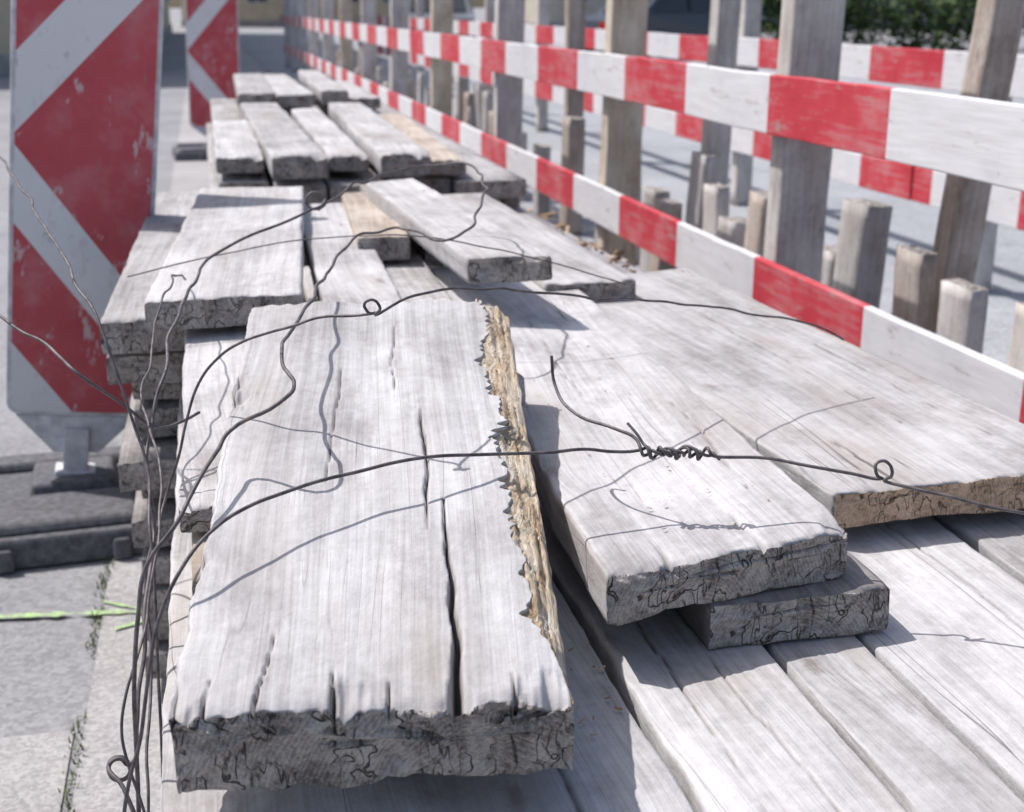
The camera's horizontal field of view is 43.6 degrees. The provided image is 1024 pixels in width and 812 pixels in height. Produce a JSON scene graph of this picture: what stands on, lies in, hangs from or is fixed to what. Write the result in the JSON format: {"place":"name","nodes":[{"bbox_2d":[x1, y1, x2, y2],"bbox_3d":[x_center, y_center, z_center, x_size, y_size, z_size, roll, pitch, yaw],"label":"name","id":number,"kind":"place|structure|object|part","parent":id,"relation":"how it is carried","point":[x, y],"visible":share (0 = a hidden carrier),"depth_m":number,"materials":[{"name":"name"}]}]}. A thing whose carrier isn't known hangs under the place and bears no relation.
{"place":"outdoors","nodes":[
{"label":"outdoors","id":0,"kind":"place"},
{"bbox_2d":[0,730,73,811],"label":"pavement","id":1,"kind":"structure","parent":0,"point":[32,775],"depth_m":2.00,"materials":[{"name":"concrete"}]},
{"bbox_2d":[0,0,169,53],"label":"walls","id":2,"kind":"structure","parent":0,"point":[5,26],"depth_m":21.74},
{"bbox_2d":[0,24,172,74],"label":"plinth","id":3,"kind":"structure","parent":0,"point":[5,60],"depth_m":21.85,"materials":[{"name":"grey concrete"}]},
{"bbox_2d":[71,44,268,811],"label":"pavement","id":4,"kind":"structure","parent":0,"point":[98,789],"depth_m":2.22,"materials":[{"name":"concrete"}]},
{"bbox_2d":[0,600,141,629],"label":"paint marking","id":5,"kind":"object","parent":4,"relation":"on","point":[61,613],"visible":0.56,"depth_m":2.52,"materials":[{"name":"paint"}]},
{"bbox_2d":[0,156,162,778],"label":"steel wire","id":6,"kind":"object","parent":4,"relation":"on","point":[82,294],"visible":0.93,"depth_m":1.33,"materials":[{"name":"grey metal"}]},
{"bbox_2d":[0,0,163,573],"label":"chevron warning sign","id":7,"kind":"object","parent":4,"relation":"on","point":[85,81],"visible":0.81,"depth_m":2.83,"materials":[{"name":"painted metal"},{"name":"reflective red and white sheeting"}]},
{"bbox_2d":[118,393,179,678],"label":"stacked wooden boards","id":8,"kind":"object","parent":4,"relation":"on","point":[131,469],"visible":0.21,"depth_m":2.13,"materials":[{"name":"grey wood"}]},
{"bbox_2d":[132,382,181,399],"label":"wooden board","id":9,"kind":"object","parent":8,"relation":"on","point":[169,390],"visible":0.02,"depth_m":2.11,"materials":[{"name":"grey wood"}]},
{"bbox_2d":[106,350,184,384],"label":"wooden board","id":10,"kind":"object","parent":9,"relation":"on","point":[132,368],"visible":0.08,"depth_m":2.00,"materials":[{"name":"grey wood"}]},
{"bbox_2d":[100,191,199,354],"bbox_3d":[-0.686,-0.316,2.623,0.164,0.057,1.441,-3,18,-11],"label":"wooden board","id":11,"kind":"object","parent":10,"relation":"on","point":[123,324],"visible":0.44,"depth_m":2.19,"materials":[{"name":"grey wood"}]},
{"bbox_2d":[144,186,304,329],"bbox_3d":[-0.513,-0.312,2.430,0.236,0.049,1.199,-3,18,-9],"label":"wooden board","id":12,"kind":"object","parent":11,"relation":"on","point":[230,289],"visible":0.96,"depth_m":2.13,"materials":[{"name":"grey wood"}]},
{"bbox_2d":[127,234,625,284],"bbox_3d":[-0.190,-0.213,1.882,0.725,0.083,0.064,-2,17,-5],"label":"steel wire","id":13,"kind":"object","parent":12,"relation":"on","point":[376,235],"visible":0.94,"depth_m":1.87,"materials":[{"name":"grey metal"}]},
{"bbox_2d":[120,274,185,811],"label":"steel wire","id":14,"kind":"object","parent":4,"relation":"on","point":[151,577],"visible":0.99,"depth_m":1.20,"materials":[{"name":"grey metal"}]},
{"bbox_2d":[172,0,239,160],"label":"chevron warning sign","id":15,"kind":"object","parent":4,"relation":"on","point":[212,44],"visible":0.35,"depth_m":9.96,"materials":[{"name":"painted metal"},{"name":"reflective red and white sheeting"}]},
{"bbox_2d":[106,162,488,811],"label":"steel wire","id":16,"kind":"object","parent":4,"relation":"on","point":[136,695],"visible":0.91,"depth_m":1.24,"materials":[{"name":"grey metal"}]},
{"bbox_2d":[0,314,199,428],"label":"steel wire","id":17,"kind":"object","parent":16,"relation":"attached to","point":[68,365],"visible":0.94,"depth_m":1.35,"materials":[{"name":"grey metal"}]},
{"bbox_2d":[206,99,525,265],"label":"stacked wooden boards","id":18,"kind":"object","parent":4,"relation":"on","point":[506,187],"visible":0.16,"depth_m":3.76,"materials":[{"name":"grey wood"}]},
{"bbox_2d":[212,120,263,173],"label":"wooden board","id":19,"kind":"object","parent":18,"relation":"on","point":[237,149],"visible":0.98,"depth_m":3.84,"materials":[{"name":"grey wood"}]},
{"bbox_2d":[233,73,275,106],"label":"wooden board","id":20,"kind":"object","parent":18,"relation":"on","point":[253,88],"visible":0.94,"depth_m":5.61,"materials":[{"name":"grey wood"}]},
{"bbox_2d":[240,103,328,179],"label":"wooden board","id":21,"kind":"object","parent":18,"relation":"on","point":[289,148],"visible":0.95,"depth_m":3.79,"materials":[{"name":"grey wood"}]},
{"bbox_2d":[262,74,316,106],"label":"wooden board","id":22,"kind":"object","parent":18,"relation":"on","point":[289,91],"visible":0.85,"depth_m":5.58,"materials":[{"name":"grey wood"}]},
{"bbox_2d":[291,108,368,170],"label":"wooden board","id":23,"kind":"object","parent":18,"relation":"on","point":[341,150],"visible":0.92,"depth_m":4.03,"materials":[{"name":"grey wood"}]},
{"bbox_2d":[335,81,380,108],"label":"wooden board","id":24,"kind":"object","parent":18,"relation":"on","point":[358,94],"visible":0.58,"depth_m":5.71,"materials":[{"name":"grey wood"}]},
{"bbox_2d":[298,70,348,103],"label":"wooden board","id":25,"kind":"object","parent":24,"relation":"on","point":[324,88],"visible":0.99,"depth_m":5.74,"materials":[{"name":"grey wood"}]},
{"bbox_2d":[328,102,431,177],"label":"wooden board","id":26,"kind":"object","parent":18,"relation":"on","point":[381,142],"visible":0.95,"depth_m":3.86,"materials":[{"name":"grey wood"}]},
{"bbox_2d":[379,114,465,174],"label":"wooden board","id":27,"kind":"object","parent":18,"relation":"on","point":[435,149],"visible":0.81,"depth_m":4.03,"materials":[{"name":"beige wood"}]},
{"bbox_2d":[303,265,447,302],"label":"stacked wooden boards","id":28,"kind":"object","parent":4,"relation":"on","point":[308,288],"depth_m":3.18,"materials":[{"name":"grey wood"}]},
{"bbox_2d":[160,388,692,811],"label":"wooden board","id":29,"kind":"object","parent":28,"relation":"on","point":[625,768],"visible":0.15,"depth_m":1.04,"materials":[{"name":"grey wood"}]},
{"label":"wooden board","id":30,"kind":"object","parent":29,"relation":"on","visible":0},
{"bbox_2d":[191,532,207,594],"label":"wooden board","id":31,"kind":"object","parent":30,"relation":"on","point":[196,560],"visible":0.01,"depth_m":1.27,"materials":[{"name":"beige wood"}]},
{"bbox_2d":[178,325,246,532],"bbox_3d":[-0.368,-0.053,1.799,0.184,0.067,1.028,-4,18,-12],"label":"wooden board","id":32,"kind":"object","parent":31,"relation":"on","point":[212,401],"visible":0.2,"depth_m":1.59,"materials":[{"name":"grey wood"}]},
{"bbox_2d":[517,373,525,405],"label":"wooden board","id":33,"kind":"object","parent":32,"relation":"on","point":[521,381],"visible":0.02,"depth_m":1.63,"materials":[{"name":"grey wood"}]},
{"bbox_2d":[168,298,573,793],"bbox_3d":[-0.131,0.075,1.303,0.328,0.210,0.807,-2,17,-5],"label":"wooden board","id":34,"kind":"object","parent":30,"relation":"on","point":[375,625],"visible":0.95,"depth_m":1.09,"materials":[{"name":"grey wood"}]},
{"bbox_2d":[509,206,643,272],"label":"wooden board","id":35,"kind":"object","parent":28,"relation":"on","point":[570,238],"visible":0.02,"depth_m":3.39,"materials":[{"name":"grey wood"}]},
{"bbox_2d":[538,497,906,811],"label":"wooden board","id":36,"kind":"object","parent":28,"relation":"on","point":[744,728],"visible":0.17,"depth_m":1.13,"materials":[{"name":"grey wood"}]},
{"bbox_2d":[761,635,1023,811],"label":"wooden board","id":37,"kind":"object","parent":28,"relation":"on","point":[908,747],"visible":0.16,"depth_m":1.11,"materials":[{"name":"grey wood"}]},
{"bbox_2d":[674,552,889,649],"bbox_3d":[0.176,0.071,1.703,0.198,0.052,0.963,-4,18,-12],"label":"wooden board","id":38,"kind":"object","parent":37,"relation":"on","point":[854,599],"visible":0.12,"depth_m":1.26,"materials":[{"name":"grey wood"}]},
{"bbox_2d":[431,267,846,625],"bbox_3d":[0.086,-0.040,1.877,0.270,0.060,1.440,-3,18,-10],"label":"wooden board","id":39,"kind":"object","parent":38,"relation":"on","point":[632,560],"visible":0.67,"depth_m":1.40,"materials":[{"name":"grey wood"}]},
{"bbox_2d":[382,241,452,301],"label":"wooden board","id":40,"kind":"object","parent":39,"relation":"on","point":[413,274],"visible":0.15,"depth_m":2.36,"materials":[{"name":"grey wood"}]},
{"bbox_2d":[303,203,400,303],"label":"wooden board","id":41,"kind":"object","parent":40,"relation":"on","point":[356,275],"visible":0.48,"depth_m":2.32,"materials":[{"name":"grey wood"}]},
{"bbox_2d":[342,192,409,260],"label":"wooden board","id":42,"kind":"object","parent":40,"relation":"on","point":[364,213],"visible":0.67,"depth_m":2.54,"materials":[{"name":"beige wood"}]},
{"bbox_2d":[366,178,551,282],"bbox_3d":[-0.139,-0.352,2.483,0.130,0.054,0.986,-5,18,-16],"label":"wooden board","id":43,"kind":"object","parent":42,"relation":"on","point":[411,203],"visible":0.94,"depth_m":2.26,"materials":[{"name":"grey wood"}]},
{"bbox_2d":[360,184,443,265],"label":"wooden board","id":44,"kind":"object","parent":40,"relation":"on","point":[427,257],"visible":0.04,"depth_m":2.57,"materials":[{"name":"grey wood"}]},
{"bbox_2d":[843,516,1023,801],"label":"wooden board","id":45,"kind":"object","parent":28,"relation":"on","point":[946,647],"visible":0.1,"depth_m":1.29,"materials":[{"name":"grey wood"}]},
{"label":"wooden board","id":46,"kind":"object","parent":45,"relation":"on","visible":0},
{"bbox_2d":[594,268,1023,528],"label":"wooden board","id":47,"kind":"object","parent":46,"relation":"on","point":[786,389],"visible":0.73,"depth_m":1.77,"materials":[{"name":"grey wood"}]},
{"bbox_2d":[443,193,635,301],"bbox_3d":[-0.006,-0.372,2.868,0.174,0.050,1.159,-5,18,-14],"label":"wooden board","id":48,"kind":"object","parent":47,"relation":"on","point":[558,250],"visible":0.56,"depth_m":2.55,"materials":[{"name":"grey wood"}]},
{"bbox_2d":[930,509,1023,583],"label":"wooden board","id":49,"kind":"object","parent":28,"relation":"on","point":[997,538],"visible":0.02,"depth_m":1.53,"materials":[{"name":"grey wood"}]},
{"bbox_2d":[144,287,843,811],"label":"steel wire","id":50,"kind":"object","parent":4,"relation":"on","point":[366,313],"visible":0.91,"depth_m":1.33,"materials":[{"name":"grey metal"}]},
{"bbox_2d":[122,446,1023,811],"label":"steel wire","id":51,"kind":"object","parent":4,"relation":"on","point":[224,520],"visible":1,"depth_m":1.21,"materials":[{"name":"grey metal"}]},
{"bbox_2d":[550,356,719,460],"bbox_3d":[0.111,0.006,1.312,0.208,0.077,0.051,12,21,34],"label":"steel wire","id":52,"kind":"object","parent":51,"relation":"on","point":[635,438],"visible":1,"depth_m":1.29,"materials":[{"name":"grey metal"}]},
{"bbox_2d":[627,422,700,459],"bbox_3d":[0.151,0.037,1.281,0.076,0.033,0.022,3,18,11],"label":"steel wire","id":53,"kind":"object","parent":51,"relation":"on","point":[695,450],"visible":1,"depth_m":1.28,"materials":[{"name":"grey metal"}]},
{"bbox_2d":[181,20,380,26],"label":"plinth","id":54,"kind":"structure","parent":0,"point":[260,23],"depth_m":70.62,"materials":[{"name":"grey concrete"}]},
{"bbox_2d":[181,0,387,19],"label":"walls","id":55,"kind":"structure","parent":0,"point":[273,10],"depth_m":70.62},
{"bbox_2d":[245,0,386,3],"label":"window frames","id":56,"kind":"structure","parent":55,"relation":"attached to","point":[359,2],"depth_m":70.39,"materials":[{"name":"grey"}]},
{"bbox_2d":[247,0,386,1],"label":"window glass","id":57,"kind":"object","parent":56,"relation":"in","point":[307,0],"visible":0.22,"depth_m":70.37,"materials":[{"name":"grey glass"}]},
{"bbox_2d":[169,0,484,7],"label":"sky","id":58,"kind":"structure","parent":0,"point":[173,3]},
{"bbox_2d":[0,8,1023,811],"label":"ground","id":59,"kind":"structure","parent":0,"point":[46,668],"depth_m":2.59,"materials":[{"name":"concrete"}]},
{"bbox_2d":[58,434,122,811],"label":"weeds","id":60,"kind":"object","parent":59,"relation":"on","point":[103,581],"visible":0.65,"depth_m":2.36,"materials":[{"name":"green plant"}]},
{"bbox_2d":[760,0,1023,49],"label":"hedge","id":61,"kind":"object","parent":59,"relation":"on","point":[886,10],"visible":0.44,"depth_m":33.71,"materials":[{"name":"green plant"}]},
{"bbox_2d":[239,32,1023,364],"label":"road","id":62,"kind":"structure","parent":0,"point":[665,160],"depth_m":8.42,"materials":[{"name":"grey asphalt"}]},
{"bbox_2d":[409,0,475,37],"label":"parked car","id":63,"kind":"object","parent":62,"relation":"on","point":[463,10],"visible":0.08,"depth_m":29.78,"materials":[{"name":"paint"}]},
{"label":"windows","id":64,"kind":"part","parent":63,"relation":"part of","materials":[{"name":"grey glass"}]},
{"bbox_2d":[524,208,768,737],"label":"wood chips","id":65,"kind":"object","parent":62,"relation":"on","point":[615,255],"visible":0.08,"depth_m":3.39,"materials":[{"name":"brown wood"}]},
{"bbox_2d":[280,0,1023,423],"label":"barrier fence","id":66,"kind":"object","parent":62,"relation":"on","point":[806,108],"visible":0.76,"depth_m":3.66,"materials":[{"name":"paint"}]},
{"bbox_2d":[585,0,760,57],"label":"parked car","id":67,"kind":"object","parent":62,"relation":"on","point":[686,17],"visible":0.16,"depth_m":27.43,"materials":[{"name":"paint"}]},
{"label":"windows","id":68,"kind":"part","parent":67,"relation":"part of","materials":[{"name":"black glass"}]},
{"bbox_2d":[334,0,1023,372],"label":"trench sheeting","id":69,"kind":"object","parent":62,"relation":"on","point":[938,292],"visible":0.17,"depth_m":3.73,"materials":[{"name":"grey wood"}]},
{"bbox_2d":[355,0,1023,292],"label":"barrier fence","id":70,"kind":"object","parent":62,"relation":"on","point":[937,69],"visible":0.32,"depth_m":7.05,"materials":[{"name":"white wood"}]},
{"bbox_2d":[525,0,976,21],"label":"walls","id":71,"kind":"structure","parent":0,"point":[556,10],"depth_m":61.69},
{"bbox_2d":[525,21,1023,28],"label":"plinth","id":72,"kind":"structure","parent":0,"point":[559,24],"depth_m":63.80,"materials":[{"name":"grey concrete"}]}
]}

